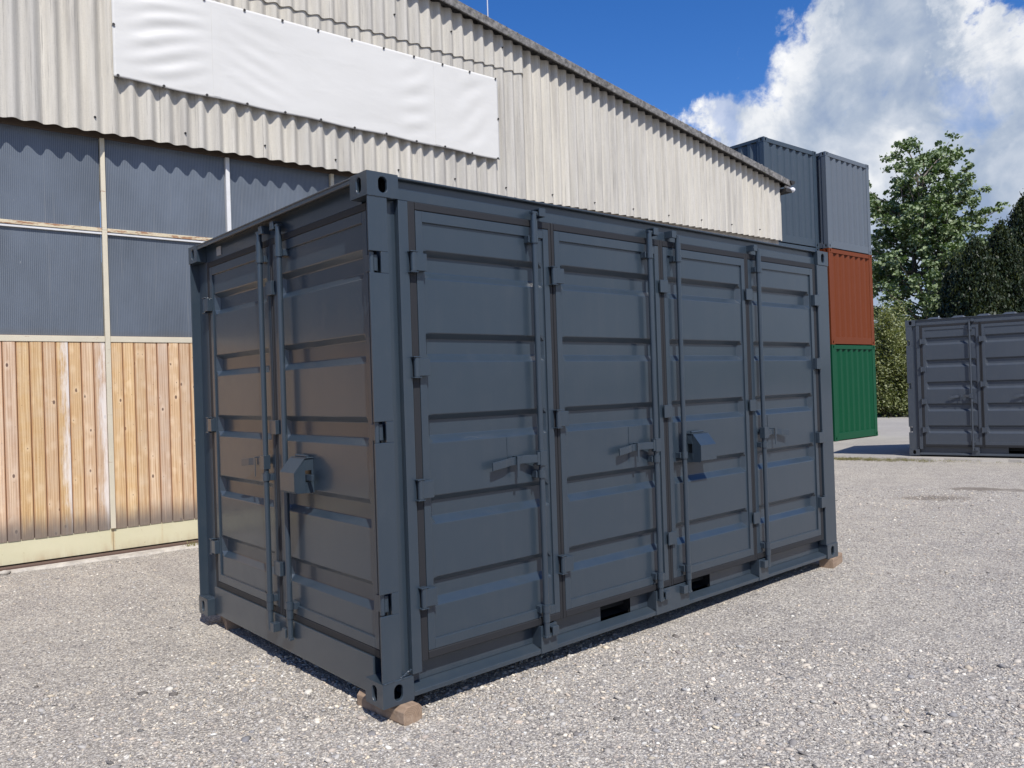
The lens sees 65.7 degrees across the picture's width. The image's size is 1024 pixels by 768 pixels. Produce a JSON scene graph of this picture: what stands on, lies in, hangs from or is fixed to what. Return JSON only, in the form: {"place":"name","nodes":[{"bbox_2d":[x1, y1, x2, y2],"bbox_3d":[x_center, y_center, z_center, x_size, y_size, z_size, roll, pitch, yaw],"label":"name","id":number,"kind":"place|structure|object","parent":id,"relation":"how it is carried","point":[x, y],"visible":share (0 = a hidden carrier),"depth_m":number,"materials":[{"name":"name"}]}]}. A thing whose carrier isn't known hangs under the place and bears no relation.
{"place":"outdoors","nodes":[
{"label":"outdoors","id":0,"kind":"place"},
{"bbox_2d":[0,456,1023,767],"bbox_3d":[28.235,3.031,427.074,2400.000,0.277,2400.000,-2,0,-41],"label":"ground","id":1,"kind":"structure","parent":0,"point":[852,476],"depth_m":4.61,"materials":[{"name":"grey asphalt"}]},
{"bbox_2d":[0,570,9,574],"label":"stone","id":2,"kind":"object","parent":1,"relation":"on","point":[4,572],"visible":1,"depth_m":7.47,"materials":[{"name":"stone"}]},
{"bbox_2d":[221,617,240,629],"bbox_3d":[-1.997,1.666,5.625,0.100,0.100,0.340,-2,0,-27],"label":"wood block","id":3,"kind":"object","parent":1,"relation":"on","point":[229,625],"depth_m":5.47,"materials":[{"name":"brown wood"}]},
{"bbox_2d":[357,689,421,725],"bbox_3d":[-0.617,1.613,3.970,0.380,0.100,0.115,-2,0,43],"label":"wood block","id":4,"kind":"object","parent":1,"relation":"on","point":[407,713],"depth_m":3.86,"materials":[{"name":"brown wood"}]},
{"bbox_2d":[188,170,837,709],"bbox_3d":[0.249,0.230,6.150,4.554,2.628,2.536,-2,0,-41],"label":"shipping container","id":5,"kind":"object","parent":4,"relation":"on","point":[446,434],"visible":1,"depth_m":4.65,"materials":[{"name":"grey metal"}]},
{"bbox_2d":[202,226,282,631],"bbox_3d":[-1.768,0.283,5.158,0.108,2.437,1.057,-2,0,-41],"label":"door","id":6,"kind":"structure","parent":5,"relation":"in","point":[246,544],"depth_m":5.15,"materials":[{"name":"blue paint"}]},
{"bbox_2d":[265,202,387,658],"bbox_3d":[-1.074,0.256,4.323,0.158,2.437,1.189,-2,0,-41],"label":"door","id":7,"kind":"structure","parent":5,"relation":"in","point":[319,285],"depth_m":4.32,"materials":[{"name":"blue paint"}]},
{"bbox_2d":[407,201,562,660],"bbox_3d":[-0.116,0.225,4.288,1.009,2.437,0.108,-2,0,-41],"label":"door","id":8,"kind":"structure","parent":5,"relation":"in","point":[483,362],"depth_m":4.28,"materials":[{"name":"blue paint"}]},
{"bbox_2d":[548,223,670,617],"bbox_3d":[0.635,0.204,4.943,1.047,2.437,0.108,-2,0,-41],"label":"door","id":9,"kind":"structure","parent":5,"relation":"in","point":[607,298],"depth_m":4.95,"materials":[{"name":"blue paint"}]},
{"bbox_2d":[659,231,755,593],"bbox_3d":[1.415,0.182,5.591,1.062,2.437,0.158,-2,0,-41],"label":"door","id":10,"kind":"structure","parent":5,"relation":"in","point":[707,414],"depth_m":5.62,"materials":[{"name":"blue paint"}]},
{"bbox_2d":[745,245,823,567],"bbox_3d":[2.174,0.160,6.287,1.078,2.437,0.108,-2,0,-41],"label":"door","id":11,"kind":"structure","parent":5,"relation":"in","point":[784,400],"depth_m":6.30,"materials":[{"name":"blue paint"}]},
{"bbox_2d":[0,0,794,572],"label":"warehouse","id":12,"kind":"structure","parent":1,"relation":"on","point":[96,420],"depth_m":8.54,"materials":[{"name":"grey metal"}]},
{"bbox_2d":[111,0,499,159],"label":"banner","id":13,"kind":"object","parent":12,"relation":"attached to","point":[214,49],"visible":1,"depth_m":9.42,"materials":[{"name":"white fabric"}]},
{"bbox_2d":[819,552,842,568],"bbox_3d":[2.737,1.510,6.798,0.115,0.085,0.300,-2,0,36],"label":"wood block","id":14,"kind":"object","parent":1,"relation":"on","point":[833,563],"depth_m":6.69,"materials":[{"name":"brown wood"}]},
{"bbox_2d":[834,456,1023,463],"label":"grass","id":15,"kind":"structure","parent":1,"relation":"on","point":[869,459],"depth_m":15.03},
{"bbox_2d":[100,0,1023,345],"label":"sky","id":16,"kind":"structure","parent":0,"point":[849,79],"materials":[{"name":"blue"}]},
{"bbox_2d":[833,414,1023,462],"bbox_3d":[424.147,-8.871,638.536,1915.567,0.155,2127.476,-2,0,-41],"label":"tarmac yard","id":17,"kind":"structure","parent":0,"point":[891,440],"depth_m":18.18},
{"bbox_2d":[830,345,877,440],"bbox_3d":[7.605,0.288,24.320,2.438,2.591,6.058,-2,0,-40],"label":"shipping container","id":18,"kind":"object","parent":17,"relation":"on","point":[853,387],"visible":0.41,"depth_m":21.95,"materials":[{"name":"green metal"}]},
{"bbox_2d":[819,248,874,345],"bbox_3d":[7.520,-2.308,24.333,2.438,2.591,6.058,-2,0,-40],"label":"shipping container","id":19,"kind":"object","parent":18,"relation":"on","point":[850,301],"visible":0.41,"depth_m":21.96,"materials":[{"name":"orange metal"}]},
{"bbox_2d":[816,151,871,254],"bbox_3d":[7.436,-4.905,24.346,2.438,2.591,6.058,-2,0,-40],"label":"shipping container","id":20,"kind":"object","parent":19,"relation":"on","point":[843,198],"visible":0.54,"depth_m":21.92,"materials":[{"name":"metal"}]},
{"bbox_2d":[865,297,911,417],"bbox_3d":[15.958,-1.232,33.376,3.953,5.327,3.839,-2,0,-41],"label":"bush","id":21,"kind":"object","parent":17,"relation":"on","point":[892,386],"visible":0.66,"depth_m":32.98,"materials":[{"name":"green plant"}]},
{"bbox_2d":[880,303,919,414],"bbox_3d":[17.490,-1.113,35.422,4.312,5.022,3.999,-2,0,-41],"label":"bush","id":22,"kind":"object","parent":17,"relation":"on","point":[902,332],"visible":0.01,"depth_m":35.27,"materials":[{"name":"green plant"}]},
{"bbox_2d":[869,131,1010,336],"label":"broadleaf tree","id":23,"kind":"object","parent":17,"relation":"on","point":[922,221],"visible":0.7,"depth_m":41.62,"materials":[{"name":"green plant"}]},
{"bbox_2d":[929,246,969,317],"bbox_3d":[19.482,-2.126,34.538,3.564,7.829,3.391,-2,0,-41],"label":"evergreen tree","id":24,"kind":"object","parent":17,"relation":"on","point":[947,274],"visible":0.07,"depth_m":34.49,"materials":[{"name":"green plant"}]},
{"bbox_2d":[905,312,1023,456],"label":"shipping container","id":25,"kind":"object","parent":17,"relation":"on","point":[965,376],"visible":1,"depth_m":14.70,"materials":[{"name":"metal"}]},
{"bbox_2d":[919,319,983,450],"bbox_3d":[8.212,0.026,14.838,1.009,2.437,0.108,-2,0,36],"label":"door","id":26,"kind":"structure","parent":25,"relation":"in","point":[950,354],"depth_m":14.85,"materials":[{"name":"metal"}]},
{"bbox_2d":[978,319,1023,447],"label":"door","id":27,"kind":"structure","parent":25,"relation":"in","point":[1002,341],"depth_m":14.37,"materials":[{"name":"metal"}]},
{"bbox_2d":[937,230,1023,317],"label":"evergreen tree","id":28,"kind":"object","parent":17,"relation":"on","point":[976,287],"visible":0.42,"depth_m":32.57,"materials":[{"name":"green plant"}]},
{"bbox_2d":[983,217,1023,312],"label":"evergreen tree","id":29,"kind":"object","parent":17,"relation":"on","point":[1001,243],"visible":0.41,"depth_m":33.46,"materials":[{"name":"green plant"}]},
{"bbox_2d":[1005,192,1023,292],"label":"evergreen tree","id":30,"kind":"object","parent":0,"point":[1016,219],"visible":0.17,"depth_m":35.80,"materials":[{"name":"green plant"}]},
{"bbox_3d":[5.555,0.343,22.900,2.438,2.591,6.058,-2,0,-39],"label":"shipping container","id":31,"kind":"object","parent":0,"visible":0},
{"bbox_2d":[779,242,818,250],"bbox_3d":[5.471,-2.256,22.913,2.438,2.591,6.058,-2,0,-39],"label":"shipping container","id":32,"kind":"object","parent":31,"relation":"on","point":[802,247],"visible":0.06,"depth_m":20.75,"materials":[{"name":"metal"}]},
{"bbox_2d":[730,136,818,247],"bbox_3d":[5.386,-4.854,22.927,2.438,2.591,6.058,-2,0,-39],"label":"shipping container","id":33,"kind":"object","parent":32,"relation":"on","point":[799,206],"visible":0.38,"depth_m":20.68,"materials":[{"name":"metal"}]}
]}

